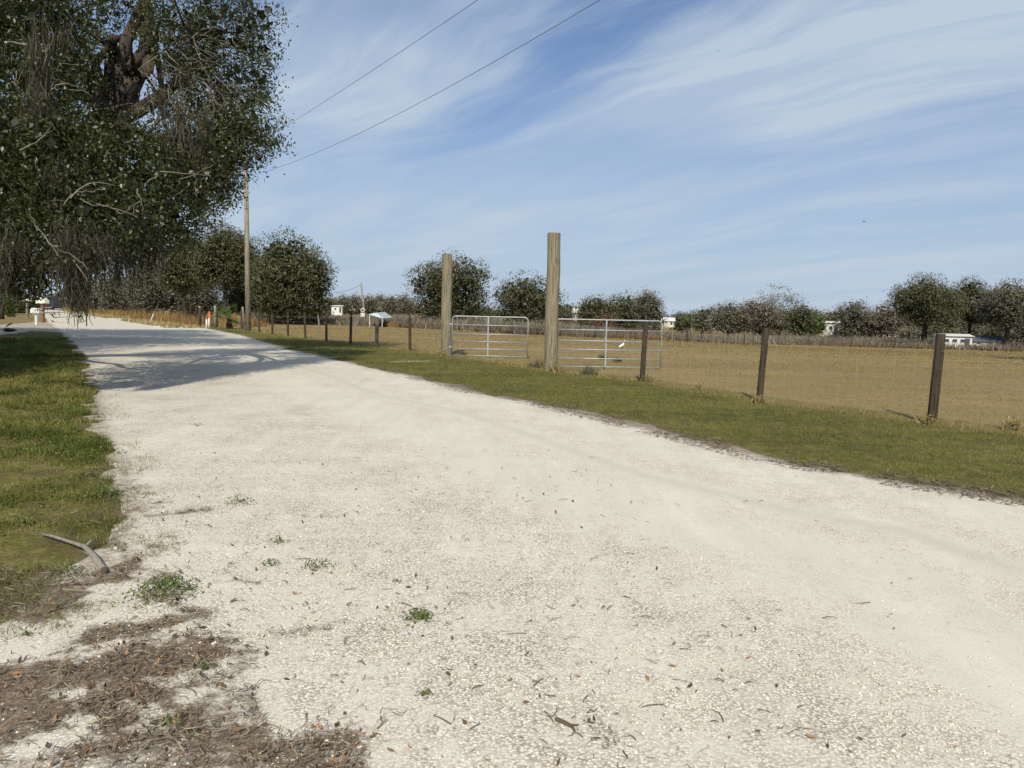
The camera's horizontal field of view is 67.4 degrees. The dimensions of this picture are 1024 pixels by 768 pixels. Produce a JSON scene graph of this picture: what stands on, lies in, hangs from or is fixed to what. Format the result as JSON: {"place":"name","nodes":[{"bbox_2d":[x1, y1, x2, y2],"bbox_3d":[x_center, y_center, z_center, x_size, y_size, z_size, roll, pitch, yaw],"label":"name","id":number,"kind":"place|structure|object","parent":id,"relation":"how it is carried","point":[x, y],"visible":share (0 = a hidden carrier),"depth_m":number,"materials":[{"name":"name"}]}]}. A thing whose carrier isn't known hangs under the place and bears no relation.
{"place":"outdoors","nodes":[
{"label":"outdoors","id":0,"kind":"place"},
{"bbox_2d":[43,296,59,309],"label":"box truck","id":1,"kind":"object","parent":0,"point":[53,304],"visible":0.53,"depth_m":194.49,"materials":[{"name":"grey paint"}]},
{"bbox_2d":[0,336,129,622],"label":"grass","id":2,"kind":"structure","parent":0,"point":[63,394],"depth_m":9.68,"materials":[{"name":"green plant"}]},
{"bbox_2d":[0,308,1023,767],"bbox_3d":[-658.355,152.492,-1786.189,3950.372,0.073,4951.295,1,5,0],"label":"gravel road","id":3,"kind":"structure","parent":0,"point":[252,392],"depth_m":4.43,"materials":[{"name":"white gravel"}]},
{"bbox_2d":[30,308,42,324],"bbox_3d":[-34.885,-4.949,56.350,0.720,1.257,0.435,2,5,10],"label":"mailbox","id":4,"kind":"object","parent":3,"relation":"on","point":[32,310],"visible":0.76,"depth_m":56.24,"materials":[{"name":"white paint"}]},
{"bbox_2d":[36,298,48,322],"bbox_3d":[-38.602,-6.062,63.181,0.890,2.063,0.535,3,5,15],"label":"mailbox","id":5,"kind":"object","parent":3,"relation":"on","point":[45,301],"visible":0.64,"depth_m":63.10,"materials":[{"name":"white plastic"}]},
{"bbox_2d":[38,562,95,582],"bbox_3d":[-2.614,1.082,4.495,0.317,0.090,0.271,-2,6,-32],"label":"weed","id":6,"kind":"object","parent":3,"relation":"on","point":[66,569],"visible":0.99,"depth_m":4.47,"materials":[{"name":"green plant"}]},
{"bbox_2d":[39,532,107,573],"bbox_3d":[-2.756,1.048,4.939,1.093,0.055,0.188,6,7,42],"label":"fallen branch","id":7,"kind":"object","parent":3,"relation":"on","point":[96,559],"visible":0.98,"depth_m":4.85,"materials":[{"name":"grey wood"}]},
{"bbox_2d":[154,715,180,729],"bbox_3d":[-1.308,1.280,2.910,0.086,0.041,0.094,1,5,0],"label":"weed","id":8,"kind":"object","parent":3,"relation":"on","point":[167,720],"visible":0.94,"depth_m":2.91,"materials":[{"name":"green plant"}]},
{"bbox_2d":[112,571,241,611],"bbox_3d":[-1.868,1.102,4.223,0.614,0.133,0.568,-4,7,-45],"label":"weed","id":9,"kind":"object","parent":3,"relation":"on","point":[175,583],"visible":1,"depth_m":4.20,"materials":[{"name":"green plant"}]},
{"bbox_2d":[185,660,213,671],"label":"weed","id":10,"kind":"object","parent":3,"relation":"on","point":[204,664],"visible":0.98,"depth_m":3.37,"materials":[{"name":"green plant"}]},
{"bbox_2d":[219,494,256,508],"bbox_3d":[-2.197,0.930,6.205,0.289,0.097,0.342,4,6,31],"label":"weed","id":11,"kind":"object","parent":3,"relation":"on","point":[240,500],"visible":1,"depth_m":6.21,"materials":[{"name":"green plant"}]},
{"bbox_2d":[301,557,341,574],"bbox_3d":[-1.169,1.101,4.709,0.225,0.073,0.246,1,5,0],"label":"weed","id":12,"kind":"object","parent":3,"relation":"on","point":[314,566],"visible":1,"depth_m":4.69,"materials":[{"name":"green plant"}]},
{"bbox_2d":[0,447,820,767],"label":"dead straw","id":13,"kind":"object","parent":3,"relation":"on","point":[172,713],"visible":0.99,"depth_m":3.12,"materials":[{"name":"brown plant"}]},
{"bbox_2d":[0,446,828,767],"bbox_3d":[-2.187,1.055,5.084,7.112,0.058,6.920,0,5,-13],"label":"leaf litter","id":14,"kind":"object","parent":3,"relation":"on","point":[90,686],"visible":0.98,"depth_m":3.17,"materials":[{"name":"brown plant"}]},
{"bbox_2d":[398,607,433,628],"bbox_3d":[-0.491,1.189,3.943,0.195,0.066,0.221,1,5,0],"label":"weed","id":15,"kind":"object","parent":3,"relation":"on","point":[417,615],"visible":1,"depth_m":3.95,"materials":[{"name":"green plant"}]},
{"bbox_2d":[555,717,578,731],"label":"twig","id":16,"kind":"object","parent":3,"relation":"on","point":[562,721],"visible":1,"depth_m":2.95,"materials":[{"name":"brown wood"}]},
{"bbox_2d":[369,366,1023,505],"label":"dead straw","id":17,"kind":"object","parent":3,"relation":"on","point":[842,468],"visible":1,"depth_m":8.36,"materials":[{"name":"beige plant"}]},
{"bbox_2d":[0,308,1023,623],"bbox_3d":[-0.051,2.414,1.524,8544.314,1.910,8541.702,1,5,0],"label":"ground","id":18,"kind":"structure","parent":0,"point":[8,550],"depth_m":14.95,"materials":[{"name":"green plant"}]},
{"bbox_2d":[3,296,21,316],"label":"bush","id":19,"kind":"object","parent":18,"relation":"on","point":[8,313],"visible":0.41,"depth_m":84.42,"materials":[{"name":"green plant"}]},
{"bbox_2d":[14,294,47,312],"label":"oak tree","id":20,"kind":"object","parent":18,"relation":"on","point":[21,309],"visible":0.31,"depth_m":118.13,"materials":[{"name":"green plant"}]},
{"bbox_2d":[49,284,71,308],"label":"oak tree","id":21,"kind":"object","parent":18,"relation":"on","point":[64,304],"visible":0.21,"depth_m":216.72,"materials":[{"name":"green plant"}]},
{"bbox_2d":[0,400,123,534],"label":"clover","id":22,"kind":"object","parent":18,"relation":"on","point":[23,521],"visible":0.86,"depth_m":8.40,"materials":[{"name":"green plant"}]},
{"bbox_2d":[0,97,149,239],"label":"live oak","id":23,"kind":"object","parent":18,"relation":"on","point":[45,153],"depth_m":34.34,"materials":[{"name":"green plant"}]},
{"bbox_2d":[62,278,102,311],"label":"oak tree","id":24,"kind":"object","parent":18,"relation":"on","point":[95,298],"visible":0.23,"depth_m":148.49,"materials":[{"name":"green plant"}]},
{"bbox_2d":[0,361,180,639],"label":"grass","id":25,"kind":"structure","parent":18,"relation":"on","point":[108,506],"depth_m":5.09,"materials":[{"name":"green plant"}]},
{"bbox_2d":[70,482,150,510],"bbox_3d":[-3.244,0.870,6.214,0.652,0.171,0.689,1,5,0],"label":"weed","id":26,"kind":"object","parent":18,"relation":"on","point":[92,493],"visible":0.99,"depth_m":6.21,"materials":[{"name":"green plant"}]},
{"bbox_2d":[91,269,135,311],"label":"oak tree","id":27,"kind":"object","parent":18,"relation":"on","point":[118,303],"visible":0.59,"depth_m":122.91,"materials":[{"name":"green plant"}]},
{"bbox_2d":[119,259,176,313],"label":"oak tree","id":28,"kind":"object","parent":18,"relation":"on","point":[144,295],"visible":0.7,"depth_m":98.24,"materials":[{"name":"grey plant"}]},
{"bbox_2d":[0,0,299,330],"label":"live oak","id":29,"kind":"object","parent":18,"relation":"on","point":[69,198],"visible":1,"depth_m":15.56,"materials":[{"name":"green plant"}]},
{"bbox_2d":[54,306,275,327],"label":"tall dry grass","id":30,"kind":"structure","parent":18,"relation":"on","point":[174,317],"depth_m":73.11,"materials":[{"name":"beige plant"}]},
{"bbox_2d":[151,228,206,315],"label":"oak tree","id":31,"kind":"object","parent":18,"relation":"on","point":[177,277],"visible":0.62,"depth_m":85.62,"materials":[{"name":"green plant"}]},
{"bbox_2d":[164,283,222,315],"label":"oak tree","id":32,"kind":"object","parent":18,"relation":"on","point":[202,301],"visible":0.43,"depth_m":102.03,"materials":[{"name":"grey plant"}]},
{"bbox_2d":[198,307,200,326],"bbox_3d":[-24.594,-5.263,60.507,0.220,1.648,0.220,1,5,0],"label":"wooden post","id":33,"kind":"object","parent":18,"relation":"on","point":[199,315],"visible":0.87,"depth_m":60.42,"materials":[{"name":"brown wood"}]},
{"bbox_2d":[183,218,259,315],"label":"oak tree","id":34,"kind":"object","parent":18,"relation":"on","point":[221,262],"visible":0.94,"depth_m":81.51,"materials":[{"name":"green plant"}]},
{"bbox_2d":[213,303,240,328],"bbox_3d":[-20.939,-5.039,56.643,2.492,2.163,2.342,1,5,0],"label":"palm","id":35,"kind":"object","parent":18,"relation":"on","point":[230,310],"visible":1,"depth_m":56.80,"materials":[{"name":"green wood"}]},
{"bbox_2d":[213,237,264,317],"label":"oak tree","id":36,"kind":"object","parent":18,"relation":"on","point":[237,298],"visible":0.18,"depth_m":89.63,"materials":[{"name":"green plant"}]},
{"bbox_2d":[244,156,250,330],"bbox_3d":[-17.893,-9.489,51.908,0.371,12.221,0.420,1,5,0],"label":"utility pole","id":37,"kind":"object","parent":18,"relation":"on","point":[247,277],"visible":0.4,"depth_m":51.91,"materials":[{"name":"brown wood"}]},
{"bbox_2d":[254,0,476,145],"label":"overhead cable","id":38,"kind":"object","parent":37,"relation":"attached to","point":[384,62],"visible":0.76,"depth_m":32.52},
{"bbox_2d":[249,0,598,176],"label":"overhead cable","id":39,"kind":"object","parent":37,"relation":"attached to","point":[451,85],"visible":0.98,"depth_m":26.84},
{"bbox_2d":[95,305,439,351],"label":"wire fence","id":40,"kind":"object","parent":18,"relation":"on","point":[376,326],"visible":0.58,"depth_m":38.28,"materials":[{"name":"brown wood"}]},
{"bbox_2d":[240,225,339,323],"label":"oak tree","id":41,"kind":"object","parent":18,"relation":"on","point":[291,282],"visible":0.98,"depth_m":75.62,"materials":[{"name":"green plant"}]},
{"bbox_2d":[251,313,388,326],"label":"brush","id":42,"kind":"object","parent":18,"relation":"on","point":[343,319],"visible":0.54,"depth_m":78.79,"materials":[{"name":"brown plant"}]},
{"bbox_2d":[320,297,343,313],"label":"distant tree","id":43,"kind":"object","parent":18,"relation":"on","point":[332,302],"visible":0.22,"depth_m":213.08,"materials":[{"name":"green plant"}]},
{"bbox_2d":[331,305,342,314],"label":"trailer home","id":44,"kind":"object","parent":18,"relation":"on","point":[337,309],"visible":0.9,"depth_m":164.34,"materials":[{"name":"white paint"}]},
{"bbox_2d":[334,294,353,313],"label":"distant tree","id":45,"kind":"object","parent":18,"relation":"on","point":[345,303],"visible":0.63,"depth_m":238.08,"materials":[{"name":"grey plant"}]},
{"bbox_2d":[347,292,363,314],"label":"distant tree","id":46,"kind":"object","parent":18,"relation":"on","point":[355,302],"visible":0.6,"depth_m":247.51,"materials":[{"name":"green plant"}]},
{"bbox_2d":[356,293,378,314],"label":"distant tree","id":47,"kind":"object","parent":18,"relation":"on","point":[370,303],"visible":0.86,"depth_m":232.95,"materials":[{"name":"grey plant"}]},
{"bbox_2d":[369,312,390,326],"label":"canopy","id":48,"kind":"object","parent":18,"relation":"on","point":[382,315],"visible":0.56,"depth_m":73.36,"materials":[{"name":"metal"}]},
{"bbox_2d":[372,291,389,304],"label":"distant tree","id":49,"kind":"object","parent":18,"relation":"on","point":[379,297],"visible":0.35,"depth_m":257.39,"materials":[{"name":"green plant"}]},
{"bbox_2d":[378,295,400,314],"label":"distant tree","id":50,"kind":"object","parent":18,"relation":"on","point":[389,305],"visible":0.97,"depth_m":227.89,"materials":[{"name":"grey plant"}]},
{"bbox_2d":[393,292,414,315],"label":"distant tree","id":51,"kind":"object","parent":18,"relation":"on","point":[403,302],"visible":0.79,"depth_m":242.65,"materials":[{"name":"green plant"}]},
{"bbox_2d":[436,349,448,356],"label":"weed clump","id":52,"kind":"object","parent":18,"relation":"on","point":[440,353],"visible":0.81,"depth_m":27.54,"materials":[{"name":"beige plant"}]},
{"bbox_2d":[441,253,451,355],"bbox_3d":[-2.372,-2.789,27.917,0.412,3.846,0.412,1,5,0],"label":"timber post","id":53,"kind":"object","parent":18,"relation":"on","point":[446,326],"visible":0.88,"depth_m":27.75,"materials":[{"name":"brown wood"}]},
{"bbox_2d":[401,245,498,321],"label":"oak tree","id":54,"kind":"object","parent":18,"relation":"on","point":[430,288],"visible":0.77,"depth_m":85.84,"materials":[{"name":"green plant"}]},
{"bbox_2d":[473,306,501,317],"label":"distant tree","id":55,"kind":"object","parent":18,"relation":"on","point":[483,312],"visible":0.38,"depth_m":261.99,"materials":[{"name":"green plant"}]},
{"bbox_2d":[449,315,528,356],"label":"tube gate","id":56,"kind":"structure","parent":18,"relation":"on","point":[487,341],"depth_m":27.20,"materials":[{"name":"metal"}]},
{"bbox_2d":[487,266,572,323],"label":"oak tree","id":57,"kind":"object","parent":18,"relation":"on","point":[524,299],"visible":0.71,"depth_m":93.58,"materials":[{"name":"green plant"}]},
{"bbox_2d":[527,357,543,368],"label":"weed clump","id":58,"kind":"object","parent":18,"relation":"on","point":[536,364],"visible":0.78,"depth_m":22.69,"materials":[{"name":"grey plant"}]},
{"bbox_2d":[544,232,560,370],"bbox_3d":[1.122,-2.190,21.414,0.399,3.990,0.397,1,5,0],"label":"timber post","id":59,"kind":"object","parent":18,"relation":"on","point":[552,295],"visible":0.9,"depth_m":21.26,"materials":[{"name":"brown wood"}]},
{"bbox_2d":[543,361,564,371],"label":"weed clump","id":60,"kind":"object","parent":18,"relation":"on","point":[553,368],"visible":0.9,"depth_m":21.31,"materials":[{"name":"beige plant"}]},
{"bbox_2d":[558,301,578,324],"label":"oak tree","id":61,"kind":"object","parent":18,"relation":"on","point":[567,315],"visible":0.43,"depth_m":168.13,"materials":[{"name":"green plant"}]},
{"bbox_2d":[577,361,602,375],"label":"weed clump","id":62,"kind":"object","parent":18,"relation":"on","point":[586,370],"visible":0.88,"depth_m":20.43,"materials":[{"name":"brown plant"}]},
{"bbox_2d":[570,293,624,328],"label":"oak tree","id":63,"kind":"object","parent":18,"relation":"on","point":[598,308],"visible":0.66,"depth_m":147.51,"materials":[{"name":"green plant"}]},
{"bbox_2d":[588,313,615,327],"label":"bush","id":64,"kind":"object","parent":18,"relation":"on","point":[601,323],"visible":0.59,"depth_m":128.91,"materials":[{"name":"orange plant"}]},
{"bbox_2d":[557,318,662,367],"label":"tube gate","id":65,"kind":"structure","parent":18,"relation":"on","point":[606,341],"depth_m":22.43,"materials":[{"name":"metal"}]},
{"bbox_2d":[606,289,637,329],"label":"oak tree","id":66,"kind":"object","parent":18,"relation":"on","point":[625,304],"visible":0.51,"depth_m":151.95,"materials":[{"name":"green plant"}]},
{"bbox_2d":[626,285,667,330],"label":"oak tree","id":67,"kind":"object","parent":18,"relation":"on","point":[647,305],"visible":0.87,"depth_m":142.71,"materials":[{"name":"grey plant"}]},
{"bbox_2d":[639,372,655,381],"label":"weed clump","id":68,"kind":"object","parent":18,"relation":"on","point":[649,380],"visible":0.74,"depth_m":18.61,"materials":[{"name":"beige plant"}]},
{"bbox_2d":[661,317,675,326],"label":"house","id":69,"kind":"structure","parent":18,"relation":"on","point":[670,322],"depth_m":164.48,"materials":[{"name":"beige"}]},
{"bbox_2d":[668,311,693,331],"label":"oak tree","id":70,"kind":"object","parent":18,"relation":"on","point":[679,323],"visible":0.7,"depth_m":168.62,"materials":[{"name":"green plant"}]},
{"bbox_2d":[680,314,695,334],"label":"palm","id":71,"kind":"object","parent":18,"relation":"on","point":[688,323],"visible":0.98,"depth_m":149.39,"materials":[{"name":"green plant"}]},
{"bbox_2d":[383,315,993,350],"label":"trees","id":72,"kind":"object","parent":18,"relation":"on","point":[512,330],"visible":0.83,"depth_m":72.97,"materials":[{"name":"plant"}]},
{"bbox_2d":[690,309,714,333],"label":"oak tree","id":73,"kind":"object","parent":18,"relation":"on","point":[702,318],"visible":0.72,"depth_m":163.47,"materials":[{"name":"green plant"}]},
{"bbox_2d":[684,303,722,325],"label":"distant tree","id":74,"kind":"object","parent":18,"relation":"on","point":[709,310],"visible":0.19,"depth_m":269.01,"materials":[{"name":"green plant"}]},
{"bbox_2d":[699,298,747,335],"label":"oak tree","id":75,"kind":"object","parent":18,"relation":"on","point":[720,321],"visible":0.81,"depth_m":133.10,"materials":[{"name":"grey plant"}]},
{"bbox_2d":[729,295,789,335],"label":"oak tree","id":76,"kind":"object","parent":18,"relation":"on","point":[758,317],"visible":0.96,"depth_m":130.11,"materials":[{"name":"green plant"}]},
{"bbox_2d":[751,395,770,403],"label":"weed clump","id":77,"kind":"object","parent":18,"relation":"on","point":[759,398],"visible":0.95,"depth_m":14.49,"materials":[{"name":"beige plant"}]},
{"bbox_2d":[754,283,807,334],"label":"oak tree","id":78,"kind":"object","parent":18,"relation":"on","point":[781,304],"visible":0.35,"depth_m":137.89,"materials":[{"name":"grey plant"}]},
{"bbox_2d":[555,322,1023,428],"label":"wire fence","id":79,"kind":"object","parent":18,"relation":"on","point":[936,378],"visible":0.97,"depth_m":13.44,"materials":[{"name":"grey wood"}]},
{"bbox_2d":[779,300,820,336],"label":"oak tree","id":80,"kind":"object","parent":18,"relation":"on","point":[801,320],"visible":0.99,"depth_m":126.55,"materials":[{"name":"green plant"}]},
{"bbox_2d":[800,304,830,320],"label":"distant tree","id":81,"kind":"object","parent":18,"relation":"on","point":[821,314],"visible":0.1,"depth_m":259.90,"materials":[{"name":"green plant"}]},
{"bbox_2d":[806,306,828,336],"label":"bush","id":82,"kind":"object","parent":18,"relation":"on","point":[821,326],"visible":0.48,"depth_m":136.52,"materials":[{"name":"green plant"}]},
{"bbox_2d":[820,321,840,336],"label":"trailer home","id":83,"kind":"object","parent":18,"relation":"on","point":[829,328],"visible":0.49,"depth_m":139.49,"materials":[{"name":"beige"}]},
{"bbox_2d":[827,296,875,337],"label":"oak tree","id":84,"kind":"object","parent":18,"relation":"on","point":[850,316],"visible":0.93,"depth_m":130.32,"materials":[{"name":"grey plant"}]},
{"bbox_2d":[854,300,907,338],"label":"oak tree","id":85,"kind":"object","parent":18,"relation":"on","point":[884,324],"visible":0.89,"depth_m":128.17,"materials":[{"name":"green plant"}]},
{"bbox_2d":[892,324,930,340],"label":"bush","id":86,"kind":"object","parent":18,"relation":"on","point":[915,332],"visible":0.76,"depth_m":123.76,"materials":[{"name":"green plant"}]},
{"bbox_2d":[912,413,943,424],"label":"weed clump","id":87,"kind":"object","parent":18,"relation":"on","point":[932,422],"visible":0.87,"depth_m":11.95,"materials":[{"name":"beige plant"}]},
{"bbox_2d":[882,271,975,343],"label":"oak tree","id":88,"kind":"object","parent":18,"relation":"on","point":[922,303],"visible":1,"depth_m":99.72,"materials":[{"name":"green plant"}]},
{"bbox_2d":[927,322,959,338],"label":"bush","id":89,"kind":"object","parent":18,"relation":"on","point":[932,330],"visible":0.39,"depth_m":133.20,"materials":[{"name":"green plant"}]},
{"bbox_2d":[931,316,967,329],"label":"distant tree","id":90,"kind":"object","parent":18,"relation":"on","point":[953,325],"visible":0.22,"depth_m":264.45,"materials":[{"name":"green plant"}]},
{"bbox_2d":[933,333,974,347],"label":"house","id":91,"kind":"structure","parent":18,"relation":"on","point":[959,338],"depth_m":96.83,"materials":[{"name":"white paint"}]},
{"bbox_2d":[952,323,986,335],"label":"bush","id":92,"kind":"object","parent":18,"relation":"on","point":[963,330],"visible":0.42,"depth_m":130.38,"materials":[{"name":"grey plant"}]},
{"bbox_2d":[951,274,999,333],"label":"oak tree","id":93,"kind":"object","parent":18,"relation":"on","point":[972,288],"visible":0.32,"depth_m":104.49,"materials":[{"name":"green plant"}]},
{"bbox_2d":[972,335,1003,345],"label":"house","id":94,"kind":"structure","parent":18,"relation":"on","point":[977,339],"depth_m":99.13,"materials":[{"name":"beige"}]},
{"bbox_2d":[968,276,1023,346],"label":"oak tree","id":95,"kind":"object","parent":18,"relation":"on","point":[1004,305],"visible":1,"depth_m":96.41,"materials":[{"name":"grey plant"}]},
{"bbox_2d":[978,323,1020,340],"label":"bush","id":96,"kind":"object","parent":18,"relation":"on","point":[995,332],"visible":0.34,"depth_m":123.99,"materials":[{"name":"green plant"}]},
{"bbox_2d":[992,416,1023,431],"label":"weed clump","id":97,"kind":"object","parent":18,"relation":"on","point":[1012,424],"visible":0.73,"depth_m":11.56,"materials":[{"name":"beige plant"}]},
{"bbox_2d":[1000,322,1023,343],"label":"bush","id":98,"kind":"object","parent":18,"relation":"on","point":[1012,334],"visible":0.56,"depth_m":117.57,"materials":[{"name":"green plant"}]},
{"bbox_2d":[0,0,1023,323],"label":"sky","id":99,"kind":"structure","parent":0,"point":[697,153],"materials":[{"name":"blue"}]},
{"bbox_2d":[571,308,591,320],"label":"house","id":100,"kind":"structure","parent":0,"point":[573,315],"depth_m":149.53,"materials":[{"name":"beige"}]},
{"bbox_2d":[205,326,1023,494],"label":"grass","id":101,"kind":"structure","parent":0,"point":[439,375],"depth_m":12.55,"materials":[{"name":"green plant"}]},
{"bbox_2d":[234,328,1023,438],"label":"dry grass","id":102,"kind":"structure","parent":0,"point":[853,413],"depth_m":15.50,"materials":[{"name":"plant"}]},
{"bbox_2d":[379,312,1023,351],"bbox_3d":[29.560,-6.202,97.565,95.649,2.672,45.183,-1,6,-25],"label":"tall dry grass","id":103,"kind":"structure","parent":0,"point":[388,324],"depth_m":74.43,"materials":[{"name":"beige plant"}]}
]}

